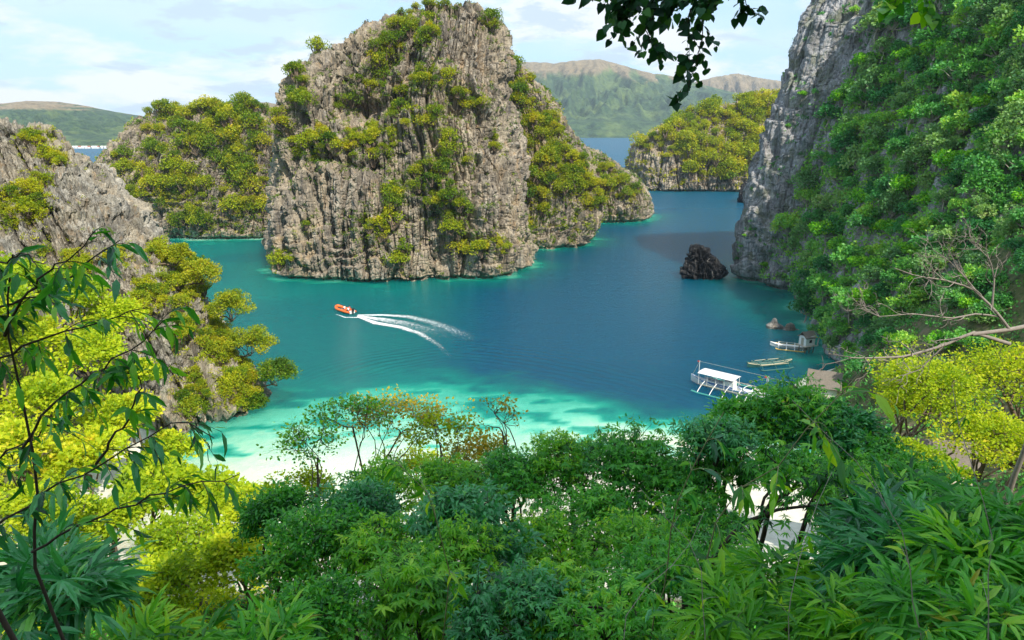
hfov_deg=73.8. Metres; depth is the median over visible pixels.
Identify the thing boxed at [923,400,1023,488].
yellow tree
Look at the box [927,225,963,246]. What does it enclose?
hillside tree
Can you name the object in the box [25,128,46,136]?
crag shrub
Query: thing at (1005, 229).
valley tree
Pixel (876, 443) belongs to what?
dense tree
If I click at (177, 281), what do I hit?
crag shrub
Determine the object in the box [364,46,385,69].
cliff shrub
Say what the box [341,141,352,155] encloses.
cliff shrub
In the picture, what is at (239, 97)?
headland tree
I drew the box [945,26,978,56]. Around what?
hillside tree
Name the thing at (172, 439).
slope tree
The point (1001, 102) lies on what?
hillside tree
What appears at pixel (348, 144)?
cliff shrub
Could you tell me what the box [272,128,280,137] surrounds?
cliff shrub
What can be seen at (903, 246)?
hillside tree
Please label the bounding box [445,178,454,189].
cliff shrub
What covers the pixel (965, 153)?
hillside tree
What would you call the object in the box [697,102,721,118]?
islet bush
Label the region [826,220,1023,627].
valley undergrowth
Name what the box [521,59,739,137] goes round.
hill
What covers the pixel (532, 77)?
ridge shrub
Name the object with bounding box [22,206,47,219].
crag shrub
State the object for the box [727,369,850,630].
dense tree
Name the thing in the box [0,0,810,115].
sky
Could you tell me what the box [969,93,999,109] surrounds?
hillside tree
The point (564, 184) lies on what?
ridge shrub
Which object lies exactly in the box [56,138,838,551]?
water
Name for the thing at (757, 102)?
islet bush
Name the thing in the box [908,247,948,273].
hillside tree
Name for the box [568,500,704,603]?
fern tree
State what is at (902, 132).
hillside tree
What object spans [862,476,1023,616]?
bamboo
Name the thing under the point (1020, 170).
hillside tree
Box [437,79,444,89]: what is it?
cliff shrub
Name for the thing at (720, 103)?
islet bush
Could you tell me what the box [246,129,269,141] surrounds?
headland tree
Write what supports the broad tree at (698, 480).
on the ground
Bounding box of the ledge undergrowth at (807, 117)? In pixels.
[737,0,873,256]
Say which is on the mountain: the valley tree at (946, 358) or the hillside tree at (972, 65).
the hillside tree at (972, 65)
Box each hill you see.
[0,101,276,147]
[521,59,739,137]
[694,73,780,92]
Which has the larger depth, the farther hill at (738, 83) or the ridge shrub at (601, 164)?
the farther hill at (738, 83)
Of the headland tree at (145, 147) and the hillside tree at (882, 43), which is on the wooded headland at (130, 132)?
the headland tree at (145, 147)
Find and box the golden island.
[625,90,779,191]
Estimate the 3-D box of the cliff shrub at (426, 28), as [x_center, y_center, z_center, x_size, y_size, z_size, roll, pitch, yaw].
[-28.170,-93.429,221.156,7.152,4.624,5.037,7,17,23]
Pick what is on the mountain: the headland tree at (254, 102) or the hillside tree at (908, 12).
the hillside tree at (908, 12)
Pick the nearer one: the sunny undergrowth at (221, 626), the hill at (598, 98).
the sunny undergrowth at (221, 626)
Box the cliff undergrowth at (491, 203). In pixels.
[265,0,652,279]
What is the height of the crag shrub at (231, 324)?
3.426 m
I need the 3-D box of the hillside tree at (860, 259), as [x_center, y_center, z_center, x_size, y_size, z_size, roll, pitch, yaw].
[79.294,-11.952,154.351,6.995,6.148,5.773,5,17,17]
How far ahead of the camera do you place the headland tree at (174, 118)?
306.77 m
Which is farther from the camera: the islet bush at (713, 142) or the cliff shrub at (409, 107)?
the islet bush at (713, 142)
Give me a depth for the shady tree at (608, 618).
15.39 m
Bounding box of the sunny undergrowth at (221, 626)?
[0,345,286,639]
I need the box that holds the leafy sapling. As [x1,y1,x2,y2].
[0,226,240,639]
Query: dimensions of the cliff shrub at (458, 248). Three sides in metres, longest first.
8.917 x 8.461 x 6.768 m
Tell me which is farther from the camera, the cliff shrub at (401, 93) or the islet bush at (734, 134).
the islet bush at (734, 134)
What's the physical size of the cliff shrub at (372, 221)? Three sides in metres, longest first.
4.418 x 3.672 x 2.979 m
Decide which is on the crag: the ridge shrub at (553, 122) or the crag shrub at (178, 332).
the crag shrub at (178, 332)
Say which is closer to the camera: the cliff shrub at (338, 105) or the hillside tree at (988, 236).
the hillside tree at (988, 236)
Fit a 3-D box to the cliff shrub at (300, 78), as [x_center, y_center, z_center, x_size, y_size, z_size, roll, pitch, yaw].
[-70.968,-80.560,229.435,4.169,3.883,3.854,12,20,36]
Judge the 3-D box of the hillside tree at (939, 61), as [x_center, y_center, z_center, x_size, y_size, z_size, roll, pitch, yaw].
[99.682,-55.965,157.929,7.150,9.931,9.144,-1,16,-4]
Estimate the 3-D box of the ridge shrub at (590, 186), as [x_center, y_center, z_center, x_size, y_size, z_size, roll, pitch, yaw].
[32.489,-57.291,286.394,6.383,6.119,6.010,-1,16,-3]
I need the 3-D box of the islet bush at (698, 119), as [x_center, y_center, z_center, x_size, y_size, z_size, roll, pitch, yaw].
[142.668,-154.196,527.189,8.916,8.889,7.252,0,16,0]
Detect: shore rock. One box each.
[766,318,783,329]
[782,323,798,330]
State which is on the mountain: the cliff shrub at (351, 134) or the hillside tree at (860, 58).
the hillside tree at (860, 58)
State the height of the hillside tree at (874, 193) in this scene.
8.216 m
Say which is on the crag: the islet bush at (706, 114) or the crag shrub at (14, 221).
the crag shrub at (14, 221)
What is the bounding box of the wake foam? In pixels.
[336,314,457,355]
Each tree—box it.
[0,251,64,409]
[0,280,37,472]
[0,306,70,454]
[0,370,96,455]
[0,415,70,486]
[0,475,101,543]
[0,488,158,639]
[0,512,157,639]
[28,422,130,560]
[30,266,110,386]
[33,324,127,461]
[53,480,165,559]
[60,290,152,442]
[75,388,164,456]
[100,357,167,447]
[106,452,204,555]
[110,150,118,159]
[111,157,135,174]
[112,547,215,634]
[113,145,134,157]
[125,183,136,192]
[126,497,234,609]
[127,163,136,171]
[133,160,154,177]
[136,189,154,198]
[137,174,156,191]
[138,121,151,133]
[138,138,154,154]
[139,426,207,464]
[142,106,152,114]
[146,139,159,154]
[146,173,158,184]
[148,181,158,191]
[150,98,174,116]
[151,122,164,135]
[153,196,167,209]
[154,144,168,155]
[156,184,169,199]
[157,172,180,192]
[158,154,185,174]
[159,103,176,116]
[159,242,195,265]
[162,176,176,190]
[164,212,181,231]
[166,114,183,126]
[166,117,182,129]
[167,171,189,190]
[167,463,246,525]
[168,149,181,156]
[169,131,191,151]
[169,155,183,166]
[169,168,180,174]
[169,210,185,226]
[170,118,199,136]
[170,188,179,197]
[173,102,195,119]
[174,160,197,175]
[174,183,193,195]
[177,174,191,190]
[177,193,187,201]
[180,119,195,133]
[180,258,222,284]
[182,133,210,155]
[183,145,191,157]
[183,201,203,215]
[183,523,288,633]
[184,206,209,228]
[185,188,194,197]
[185,215,210,231]
[186,126,207,137]
[187,173,197,183]
[188,94,211,114]
[188,123,203,135]
[188,173,217,191]
[193,128,217,152]
[196,120,211,134]
[196,188,206,199]
[199,212,215,226]
[200,96,217,115]
[201,114,215,129]
[202,288,256,322]
[203,147,225,169]
[204,110,212,116]
[212,100,229,112]
[213,102,230,111]
[214,110,235,127]
[216,104,239,124]
[216,121,241,143]
[216,480,279,593]
[217,154,237,168]
[217,192,241,216]
[218,128,237,143]
[218,186,227,194]
[219,127,240,143]
[219,153,238,169]
[221,169,234,183]
[222,148,238,156]
[222,323,279,356]
[227,161,243,175]
[228,91,253,106]
[228,135,241,144]
[229,116,241,125]
[229,476,331,600]
[230,143,246,156]
[230,163,256,191]
[231,181,240,189]
[232,101,250,116]
[232,194,243,205]
[232,489,377,639]
[234,207,241,214]
[235,149,256,162]
[235,160,258,178]
[238,109,263,129]
[238,195,250,206]
[239,176,264,195]
[239,387,270,409]
[240,202,259,214]
[242,115,269,130]
[243,92,256,108]
[245,137,263,155]
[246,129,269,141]
[248,98,262,110]
[249,194,256,202]
[250,194,267,218]
[251,132,273,150]
[253,355,302,386]
[254,559,380,639]
[256,412,348,514]
[257,102,268,113]
[259,175,268,187]
[262,460,340,566]
[298,392,394,634]
[303,476,405,639]
[325,451,436,639]
[326,509,414,639]
[335,383,477,464]
[354,545,476,639]
[376,444,457,501]
[376,509,517,639]
[390,473,545,634]
[400,404,482,629]
[408,486,452,639]
[411,452,479,543]
[441,424,513,523]
[442,549,589,639]
[448,450,541,512]
[468,445,565,629]
[471,391,528,516]
[483,501,623,587]
[490,556,610,639]
[516,475,667,555]
[520,427,602,515]
[529,413,697,587]
[543,568,685,639]
[561,0,941,111]
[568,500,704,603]
[588,531,786,638]
[628,451,728,625]
[654,478,762,629]
[666,411,768,636]
[674,443,764,639]
[682,432,878,637]
[698,391,781,551]
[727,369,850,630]
[746,443,844,537]
[759,262,767,267]
[768,396,897,637]
[769,210,799,249]
[787,230,803,250]
[787,289,818,322]
[788,275,814,312]
[791,168,822,189]
[791,217,810,239]
[791,459,891,513]
[794,187,816,206]
[794,267,814,277]
[797,484,898,553]
[798,90,806,101]
[799,249,814,262]
[800,207,828,222]
[803,238,818,249]
[805,271,835,302]
[806,324,826,345]
[807,217,843,254]
[810,150,830,174]
[811,88,818,98]
[811,192,834,220]
[812,101,842,134]
[812,254,831,272]
[812,302,833,322]
[816,216,1023,504]
[820,424,914,466]
[821,165,851,190]
[821,215,846,237]
[822,278,848,299]
[822,334,839,357]
[823,149,852,182]
[823,210,837,220]
[824,319,849,339]
[826,235,845,251]
[827,89,852,105]
[828,243,860,274]
[829,121,858,138]
[829,126,861,154]
[829,285,852,317]
[832,293,862,327]
[836,274,857,285]
[837,111,862,124]
[838,78,859,91]
[838,141,870,173]
[838,201,857,216]
[840,340,856,351]
[840,353,858,364]
[841,175,859,188]
[843,90,870,105]
[844,207,882,233]
[844,244,866,255]
[845,63,885,108]
[845,355,877,374]
[845,440,949,488]
[847,113,870,142]
[847,253,878,267]
[848,4,860,13]
[848,187,871,204]
[849,51,884,67]
[850,287,883,307]
[852,0,890,43]
[852,304,877,319]
[853,201,880,234]
[853,312,876,334]
[853,329,875,347]
[856,151,889,176]
[857,54,880,71]
[857,175,879,193]
[857,263,890,281]
[858,120,894,140]
[859,111,883,129]
[860,134,885,154]
[864,243,886,255]
[864,318,887,333]
[865,340,1001,455]
[866,80,901,107]
[866,183,888,207]
[867,258,890,269]
[869,280,891,298]
[870,381,948,439]
[871,218,895,233]
[872,0,891,11]
[872,36,895,62]
[872,326,896,345]
[873,9,908,37]
[873,170,908,189]
[875,61,895,78]
[875,111,897,123]
[877,186,907,213]
[877,192,908,218]
[878,71,903,86]
[880,268,907,293]
[881,131,919,153]
[881,313,908,328]
[881,331,900,344]
[882,247,904,266]
[882,306,913,319]
[883,38,908,60]
[883,48,899,62]
[884,88,920,107]
[885,126,905,139]
[885,213,913,237]
[886,143,907,160]
[886,291,923,310]
[888,432,979,485]
[889,173,918,195]
[889,330,920,346]
[890,45,922,72]
[891,465,957,495]
[893,82,916,93]
[895,158,916,172]
[895,200,918,215]
[895,256,916,272]
[895,281,930,302]
[895,288,911,298]
[897,56,923,75]
[897,105,922,134]
[897,241,922,253]
[898,0,918,34]
[899,272,920,285]
[901,143,933,167]
[901,216,927,237]
[905,301,932,316]
[906,54,928,77]
[907,234,946,250]
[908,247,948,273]
[909,68,941,89]
[909,131,929,145]
[910,1,923,25]
[910,25,948,46]
[910,94,928,108]
[910,190,932,214]
[911,101,949,127]
[913,270,935,290]
[914,121,955,143]
[914,171,938,190]
[916,244,952,262]
[918,213,940,228]
[919,35,946,66]
[920,57,954,93]
[920,129,963,170]
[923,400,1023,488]
[925,280,947,298]
[925,329,959,355]
[926,28,949,39]
[926,93,947,104]
[927,14,951,26]
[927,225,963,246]
[928,0,954,29]
[928,187,956,208]
[929,148,958,169]
[929,211,958,227]
[931,266,962,284]
[932,60,975,81]
[933,356,954,365]
[934,132,968,149]
[934,286,966,311]
[935,40,966,59]
[937,109,977,149]
[937,271,960,288]
[938,170,963,186]
[940,334,1023,492]
[941,89,980,111]
[941,108,958,123]
[941,241,964,256]
[942,0,963,11]
[944,80,969,93]
[944,287,977,306]
[944,326,978,347]
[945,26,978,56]
[947,196,975,216]
[948,12,964,26]
[950,0,983,24]
[950,149,979,173]
[954,263,997,284]
[955,40,996,62]
[955,168,998,193]
[955,241,979,253]
[956,246,985,265]
[957,57,993,91]
[958,148,978,160]
[958,229,985,243]
[958,265,984,288]
[958,297,980,309]
[961,77,985,90]
[961,212,1001,240]
[962,0,992,25]
[962,149,1001,173]
[963,0,996,35]
[963,279,992,293]
[964,167,1007,186]
[964,307,995,323]
[965,251,992,266]
[967,297,1007,319]
[967,341,995,352]
[968,102,1004,124]
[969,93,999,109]
[969,191,992,205]
[970,36,1011,61]
[971,32,987,46]
[971,73,1008,96]
[971,202,997,218]
[971,239,995,249]
[972,123,990,139]
[972,139,995,151]
[972,267,1008,287]
[975,334,1003,347]
[977,16,1010,38]
[977,124,1017,152]
[981,227,1000,238]
[983,115,1023,149]
[984,0,1016,14]
[984,289,1014,307]
[987,0,1023,31]
[987,77,1018,97]
[987,148,1013,167]
[987,196,1015,212]
[987,235,1004,246]
[988,87,1023,112]
[988,171,1023,194]
[989,57,1012,74]
[992,192,1015,203]
[992,217,1020,239]
[993,47,1017,63]
[994,98,1023,128]
[999,56,1023,79]
[999,202,1023,227]
[1000,19,1023,46]
[1000,153,1023,179]
[1000,236,1023,249]
[1004,89,1023,103]
[1005,248,1023,266]
[1006,67,1023,93]
[1008,258,1023,274]
[1009,9,1023,25]
[1009,208,1023,226]
[1010,186,1023,205]
[1012,24,1023,44]
[1012,47,1023,62]
[1013,103,1023,121]
[1013,126,1023,155]
[1014,244,1023,258]
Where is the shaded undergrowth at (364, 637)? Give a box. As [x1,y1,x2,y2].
[82,593,1015,639]
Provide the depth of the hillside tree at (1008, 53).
140.84 m
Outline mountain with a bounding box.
[730,0,1023,364]
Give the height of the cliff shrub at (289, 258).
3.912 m
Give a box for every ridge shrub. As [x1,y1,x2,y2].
[509,82,529,93]
[509,93,525,109]
[511,90,522,104]
[512,55,525,70]
[515,83,529,92]
[520,119,529,132]
[524,71,535,84]
[524,99,531,106]
[525,183,536,202]
[527,139,535,149]
[529,111,544,129]
[529,165,544,185]
[531,151,556,171]
[533,125,552,141]
[535,124,556,136]
[535,170,552,184]
[536,144,558,165]
[536,164,553,171]
[536,184,552,202]
[536,199,547,214]
[537,115,546,125]
[537,203,551,217]
[540,170,557,187]
[542,112,557,132]
[549,118,560,128]
[549,140,565,153]
[550,144,560,151]
[551,109,562,119]
[551,176,573,195]
[552,154,559,164]
[554,127,564,136]
[555,124,565,134]
[558,163,568,173]
[559,143,573,153]
[563,164,584,174]
[563,169,582,187]
[565,148,579,163]
[568,157,587,166]
[568,175,584,196]
[568,187,575,195]
[574,177,584,186]
[577,151,590,161]
[578,193,595,208]
[580,183,587,193]
[582,161,589,168]
[583,172,592,179]
[584,177,596,190]
[590,176,600,190]
[590,199,599,209]
[592,186,604,197]
[593,194,605,205]
[595,178,609,188]
[597,161,609,171]
[597,197,606,208]
[598,173,618,193]
[607,162,614,171]
[612,172,631,183]
[612,175,622,186]
[620,185,633,199]
[629,181,643,193]
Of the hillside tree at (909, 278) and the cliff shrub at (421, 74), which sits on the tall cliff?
the cliff shrub at (421, 74)
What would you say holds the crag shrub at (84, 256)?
on the crag
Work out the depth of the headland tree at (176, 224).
303.49 m
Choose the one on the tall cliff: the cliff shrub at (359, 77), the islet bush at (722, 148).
the cliff shrub at (359, 77)
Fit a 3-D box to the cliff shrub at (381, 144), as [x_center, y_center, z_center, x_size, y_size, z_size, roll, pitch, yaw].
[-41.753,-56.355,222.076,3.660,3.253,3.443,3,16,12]
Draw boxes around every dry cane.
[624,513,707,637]
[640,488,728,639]
[764,472,832,639]
[792,400,932,639]
[949,385,994,639]
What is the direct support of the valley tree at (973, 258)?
on the ground
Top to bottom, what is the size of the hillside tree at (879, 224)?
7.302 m
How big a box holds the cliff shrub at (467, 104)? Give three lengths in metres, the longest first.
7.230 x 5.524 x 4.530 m
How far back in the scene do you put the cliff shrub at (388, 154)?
222.73 m
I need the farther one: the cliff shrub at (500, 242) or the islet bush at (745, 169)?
the islet bush at (745, 169)
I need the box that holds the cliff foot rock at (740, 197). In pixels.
[737,180,746,202]
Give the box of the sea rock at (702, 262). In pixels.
[679,243,728,279]
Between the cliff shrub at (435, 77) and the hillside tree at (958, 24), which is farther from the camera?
the cliff shrub at (435, 77)
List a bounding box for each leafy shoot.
[376,448,467,639]
[622,412,736,639]
[674,352,898,639]
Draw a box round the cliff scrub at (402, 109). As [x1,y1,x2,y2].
[270,0,521,276]
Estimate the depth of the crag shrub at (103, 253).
122.28 m
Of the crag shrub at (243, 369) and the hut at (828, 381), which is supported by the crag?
the crag shrub at (243, 369)
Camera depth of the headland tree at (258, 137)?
304.35 m
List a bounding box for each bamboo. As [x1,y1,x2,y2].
[79,583,244,639]
[194,588,328,639]
[649,559,794,639]
[699,521,883,639]
[761,560,922,639]
[783,452,1021,625]
[837,542,1023,639]
[853,455,1018,543]
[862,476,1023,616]
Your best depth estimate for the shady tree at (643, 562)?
18.38 m
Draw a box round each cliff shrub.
[266,248,285,270]
[267,105,286,119]
[271,115,296,131]
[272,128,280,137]
[280,61,305,81]
[284,89,303,107]
[284,135,297,145]
[284,253,295,263]
[285,85,296,105]
[289,143,303,159]
[292,150,300,159]
[294,132,314,150]
[295,90,318,110]
[296,75,307,85]
[298,74,310,82]
[298,220,310,229]
[302,128,312,140]
[305,35,330,52]
[308,130,322,144]
[311,153,320,159]
[313,149,321,155]
[314,121,328,136]
[315,142,325,151]
[318,130,336,150]
[327,135,345,152]
[334,102,343,110]
[335,92,353,105]
[341,137,354,158]
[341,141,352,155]
[345,125,352,135]
[345,131,360,140]
[347,86,355,104]
[348,94,362,108]
[348,151,357,157]
[349,140,358,149]
[352,131,365,144]
[353,74,362,82]
[359,135,375,148]
[361,125,380,147]
[362,223,373,233]
[363,79,374,93]
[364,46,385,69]
[364,118,378,125]
[365,123,385,131]
[365,218,375,225]
[367,147,379,167]
[368,36,382,52]
[368,77,378,88]
[370,55,387,72]
[371,66,390,80]
[373,215,388,230]
[373,218,390,241]
[374,215,386,228]
[375,231,387,242]
[376,145,395,158]
[377,142,387,151]
[378,30,397,47]
[379,43,394,60]
[379,80,386,89]
[379,203,404,230]
[380,180,404,202]
[380,191,405,209]
[382,184,396,198]
[382,250,410,268]
[384,15,406,30]
[385,124,397,143]
[388,108,399,118]
[388,140,397,147]
[389,30,406,43]
[390,97,408,112]
[392,83,407,100]
[392,186,406,197]
[394,42,402,51]
[394,237,412,258]
[395,6,405,15]
[399,19,418,39]
[399,118,410,129]
[401,98,425,114]
[402,14,416,21]
[404,179,420,191]
[406,8,416,14]
[407,72,418,81]
[407,162,423,177]
[408,166,420,176]
[412,2,422,10]
[412,75,431,89]
[413,31,429,47]
[413,70,432,87]
[413,111,436,131]
[415,64,427,71]
[415,158,424,169]
[416,24,434,38]
[417,10,437,23]
[420,171,441,187]
[421,0,436,11]
[422,157,437,168]
[422,196,432,208]
[424,21,439,35]
[427,103,445,117]
[428,188,436,195]
[429,113,441,125]
[429,167,439,176]
[430,74,439,82]
[431,156,450,176]
[431,192,448,209]
[436,188,450,201]
[436,200,449,210]
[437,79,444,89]
[437,146,453,156]
[438,136,462,155]
[438,186,458,202]
[438,217,461,236]
[439,0,450,9]
[440,65,456,85]
[441,126,458,146]
[441,148,452,158]
[441,209,454,220]
[443,238,469,255]
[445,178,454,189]
[450,85,464,98]
[450,219,466,240]
[451,197,471,213]
[457,99,476,111]
[460,155,473,162]
[461,201,474,217]
[462,243,471,254]
[463,88,471,95]
[469,238,488,258]
[471,239,490,251]
[473,96,490,109]
[479,7,502,27]
[485,17,498,32]
[487,232,505,243]
[488,141,501,150]
[496,240,508,250]
[506,240,512,250]
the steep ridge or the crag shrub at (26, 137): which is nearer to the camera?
the crag shrub at (26, 137)
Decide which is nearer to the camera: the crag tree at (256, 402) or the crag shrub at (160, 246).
the crag tree at (256, 402)
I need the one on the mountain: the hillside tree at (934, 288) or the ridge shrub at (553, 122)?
the hillside tree at (934, 288)
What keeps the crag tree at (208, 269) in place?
on the crag
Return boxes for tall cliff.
[261,0,538,281]
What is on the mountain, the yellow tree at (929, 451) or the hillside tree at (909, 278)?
the hillside tree at (909, 278)
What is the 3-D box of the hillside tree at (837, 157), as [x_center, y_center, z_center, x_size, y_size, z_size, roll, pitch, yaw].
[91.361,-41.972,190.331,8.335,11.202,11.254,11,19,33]
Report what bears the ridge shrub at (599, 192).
on the steep ridge
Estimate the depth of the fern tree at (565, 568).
17.11 m
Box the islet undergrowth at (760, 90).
[624,87,779,190]
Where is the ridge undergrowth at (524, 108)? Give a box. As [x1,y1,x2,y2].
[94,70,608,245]
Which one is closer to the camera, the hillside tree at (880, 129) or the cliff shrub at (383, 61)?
the hillside tree at (880, 129)
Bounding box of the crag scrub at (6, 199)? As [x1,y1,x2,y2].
[0,125,263,427]
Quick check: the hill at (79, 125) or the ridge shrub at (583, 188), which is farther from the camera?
the hill at (79, 125)
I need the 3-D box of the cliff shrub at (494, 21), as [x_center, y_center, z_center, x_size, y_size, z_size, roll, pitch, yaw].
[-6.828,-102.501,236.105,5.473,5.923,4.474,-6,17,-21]
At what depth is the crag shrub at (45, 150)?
135.24 m
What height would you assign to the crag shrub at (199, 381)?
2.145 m
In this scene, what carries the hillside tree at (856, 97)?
on the mountain
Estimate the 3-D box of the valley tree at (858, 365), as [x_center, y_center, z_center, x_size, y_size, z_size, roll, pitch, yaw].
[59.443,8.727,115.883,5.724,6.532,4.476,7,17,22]
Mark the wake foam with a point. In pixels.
(376, 322)
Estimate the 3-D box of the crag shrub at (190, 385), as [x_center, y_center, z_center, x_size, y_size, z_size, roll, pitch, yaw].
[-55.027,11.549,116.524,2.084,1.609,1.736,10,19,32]
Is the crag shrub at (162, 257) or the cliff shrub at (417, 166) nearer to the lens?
the crag shrub at (162, 257)
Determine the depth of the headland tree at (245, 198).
301.41 m
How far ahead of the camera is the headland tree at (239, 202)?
300.95 m
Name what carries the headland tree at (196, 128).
on the wooded headland at (130, 132)
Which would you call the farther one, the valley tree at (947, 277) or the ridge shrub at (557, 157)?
the ridge shrub at (557, 157)
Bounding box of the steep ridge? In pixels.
[512,54,606,248]
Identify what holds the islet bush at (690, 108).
on the golden island
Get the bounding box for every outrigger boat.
[691,360,769,399]
[736,376,786,399]
[746,358,793,370]
[770,341,811,352]
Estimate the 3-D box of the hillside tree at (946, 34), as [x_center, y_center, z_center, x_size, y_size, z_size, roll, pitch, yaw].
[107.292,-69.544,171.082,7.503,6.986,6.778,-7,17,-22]
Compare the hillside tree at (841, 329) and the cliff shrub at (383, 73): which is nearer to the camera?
the hillside tree at (841, 329)
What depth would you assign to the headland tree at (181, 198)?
301.81 m
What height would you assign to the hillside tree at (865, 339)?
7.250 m
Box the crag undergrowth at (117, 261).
[1,133,228,422]
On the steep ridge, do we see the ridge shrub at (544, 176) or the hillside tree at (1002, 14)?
the ridge shrub at (544, 176)
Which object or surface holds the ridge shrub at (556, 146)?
on the steep ridge
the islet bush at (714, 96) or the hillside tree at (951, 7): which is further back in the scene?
the islet bush at (714, 96)
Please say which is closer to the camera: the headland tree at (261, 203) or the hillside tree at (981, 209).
the hillside tree at (981, 209)
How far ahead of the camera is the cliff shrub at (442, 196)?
216.57 m
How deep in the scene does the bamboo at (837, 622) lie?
10.38 m
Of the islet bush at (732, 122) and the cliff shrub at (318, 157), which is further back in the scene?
the islet bush at (732, 122)
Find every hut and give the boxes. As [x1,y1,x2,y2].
[796,331,816,353]
[806,368,842,398]
[894,437,983,484]
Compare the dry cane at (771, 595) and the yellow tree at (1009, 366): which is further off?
the yellow tree at (1009, 366)
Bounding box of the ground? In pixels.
[0,227,1023,639]
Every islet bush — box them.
[628,131,648,148]
[643,143,654,150]
[648,130,658,141]
[654,135,663,142]
[657,141,664,151]
[658,123,675,141]
[663,152,672,159]
[666,114,687,133]
[666,130,683,143]
[666,144,674,152]
[669,109,685,118]
[672,147,683,159]
[673,140,687,150]
[674,129,697,147]
[680,111,696,123]
[682,103,698,113]
[682,141,699,159]
[682,159,699,173]
[682,160,700,179]
[683,124,695,133]
[683,136,698,156]
[683,160,698,175]
[688,120,699,129]
[689,150,710,176]
[691,128,711,149]
[693,115,700,122]
[695,97,722,117]
[695,145,717,166]
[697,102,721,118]
[699,109,711,119]
[699,169,706,178]
[700,120,710,133]
[702,136,714,148]
[707,165,726,178]
[708,97,722,115]
[708,151,723,167]
[709,135,720,148]
[710,94,722,102]
[710,127,719,135]
[711,117,719,124]
[711,170,726,181]
[714,142,730,161]
[715,134,724,141]
[717,153,739,171]
[718,166,741,185]
[720,106,735,118]
[720,140,735,153]
[721,110,730,119]
[721,155,747,172]
[724,126,733,133]
[726,129,742,141]
[727,117,740,127]
[728,141,743,157]
[729,140,742,154]
[731,116,757,135]
[732,91,747,103]
[732,112,745,123]
[737,93,759,118]
[738,102,750,110]
[739,147,748,159]
[741,105,767,122]
[741,163,748,175]
[742,138,759,162]
[743,90,759,97]
[745,121,759,133]
[745,132,756,139]
[746,124,758,134]
[749,91,768,106]
[752,116,762,123]
[752,125,764,144]
[760,89,776,106]
[765,105,770,117]
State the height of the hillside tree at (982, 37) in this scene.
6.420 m
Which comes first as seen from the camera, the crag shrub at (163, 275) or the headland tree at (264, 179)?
the crag shrub at (163, 275)
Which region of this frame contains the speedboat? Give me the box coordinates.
[335,304,356,313]
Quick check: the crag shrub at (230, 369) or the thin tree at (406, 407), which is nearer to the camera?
the thin tree at (406, 407)
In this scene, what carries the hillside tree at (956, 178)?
on the mountain
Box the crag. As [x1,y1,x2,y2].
[0,117,271,434]
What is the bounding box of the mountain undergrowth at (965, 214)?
[759,0,1023,357]
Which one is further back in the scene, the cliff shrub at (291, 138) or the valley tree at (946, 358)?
the cliff shrub at (291, 138)
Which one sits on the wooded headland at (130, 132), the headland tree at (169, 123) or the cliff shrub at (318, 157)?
the headland tree at (169, 123)
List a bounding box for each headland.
[94,103,275,238]
[583,144,654,222]
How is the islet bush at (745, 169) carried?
on the golden island
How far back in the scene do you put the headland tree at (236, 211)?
302.87 m
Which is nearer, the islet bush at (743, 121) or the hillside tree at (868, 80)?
the hillside tree at (868, 80)
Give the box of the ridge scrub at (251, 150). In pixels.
[99,50,644,240]
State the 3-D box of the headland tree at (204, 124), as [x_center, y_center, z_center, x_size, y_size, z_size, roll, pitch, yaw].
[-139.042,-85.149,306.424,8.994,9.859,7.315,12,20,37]
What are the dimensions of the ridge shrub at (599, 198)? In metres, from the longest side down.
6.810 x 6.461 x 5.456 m
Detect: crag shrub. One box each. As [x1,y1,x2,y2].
[0,188,8,197]
[0,207,7,217]
[1,206,19,218]
[1,214,15,225]
[3,183,20,198]
[7,218,31,227]
[10,178,20,187]
[14,201,37,218]
[16,176,40,194]
[16,195,40,211]
[17,127,36,132]
[18,130,29,144]
[21,181,43,195]
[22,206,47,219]
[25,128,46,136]
[25,212,43,225]
[28,192,43,201]
[29,133,42,146]
[29,170,41,180]
[31,171,54,187]
[31,199,54,214]
[32,144,59,159]
[33,243,53,256]
[37,134,46,142]
[41,148,57,162]
[50,154,67,165]
[54,150,70,159]
[57,248,77,258]
[63,255,78,267]
[64,254,87,267]
[67,256,86,266]
[78,250,93,270]
[102,250,124,258]
[116,244,124,253]
[129,289,150,299]
[130,296,151,312]
[131,276,142,284]
[134,282,154,293]
[138,277,156,285]
[143,272,154,278]
[145,235,168,247]
[145,247,155,254]
[146,244,161,254]
[146,291,161,302]
[148,241,166,259]
[150,282,170,294]
[150,286,163,294]
[155,271,169,280]
[156,252,168,266]
[156,293,168,306]
[161,273,188,290]
[165,292,194,312]
[167,271,179,279]
[168,272,187,290]
[169,310,181,317]
[170,316,194,324]
[172,327,188,342]
[173,387,198,402]
[174,266,191,279]
[174,327,187,343]
[175,261,188,268]
[176,289,191,298]
[176,395,204,417]
[180,284,196,292]
[182,312,199,322]
[183,409,195,417]
[184,383,192,390]
[186,372,202,382]
[189,255,205,263]
[189,365,202,373]
[190,289,198,301]
[192,278,212,298]
[193,334,213,347]
[193,382,210,395]
[195,377,204,385]
[197,325,213,336]
[199,396,213,413]
[200,388,211,398]
[201,346,231,366]
[209,318,221,327]
[210,340,225,358]
[213,328,230,339]
[214,323,233,331]
[215,369,245,389]
[217,379,241,395]
[218,385,241,399]
[220,319,233,328]
[220,331,232,346]
[221,365,240,380]
[222,387,240,403]
[228,365,252,381]
[229,394,242,403]
[235,397,249,411]
[236,385,257,398]
[238,357,254,367]
[239,382,251,394]
[241,364,258,383]
[243,368,257,384]
[246,385,263,397]
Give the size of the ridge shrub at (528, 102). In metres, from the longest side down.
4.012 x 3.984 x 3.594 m
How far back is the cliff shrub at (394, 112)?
220.71 m
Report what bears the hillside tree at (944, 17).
on the mountain
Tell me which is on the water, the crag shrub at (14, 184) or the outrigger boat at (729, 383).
the outrigger boat at (729, 383)
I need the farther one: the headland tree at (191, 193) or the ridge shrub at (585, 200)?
the headland tree at (191, 193)

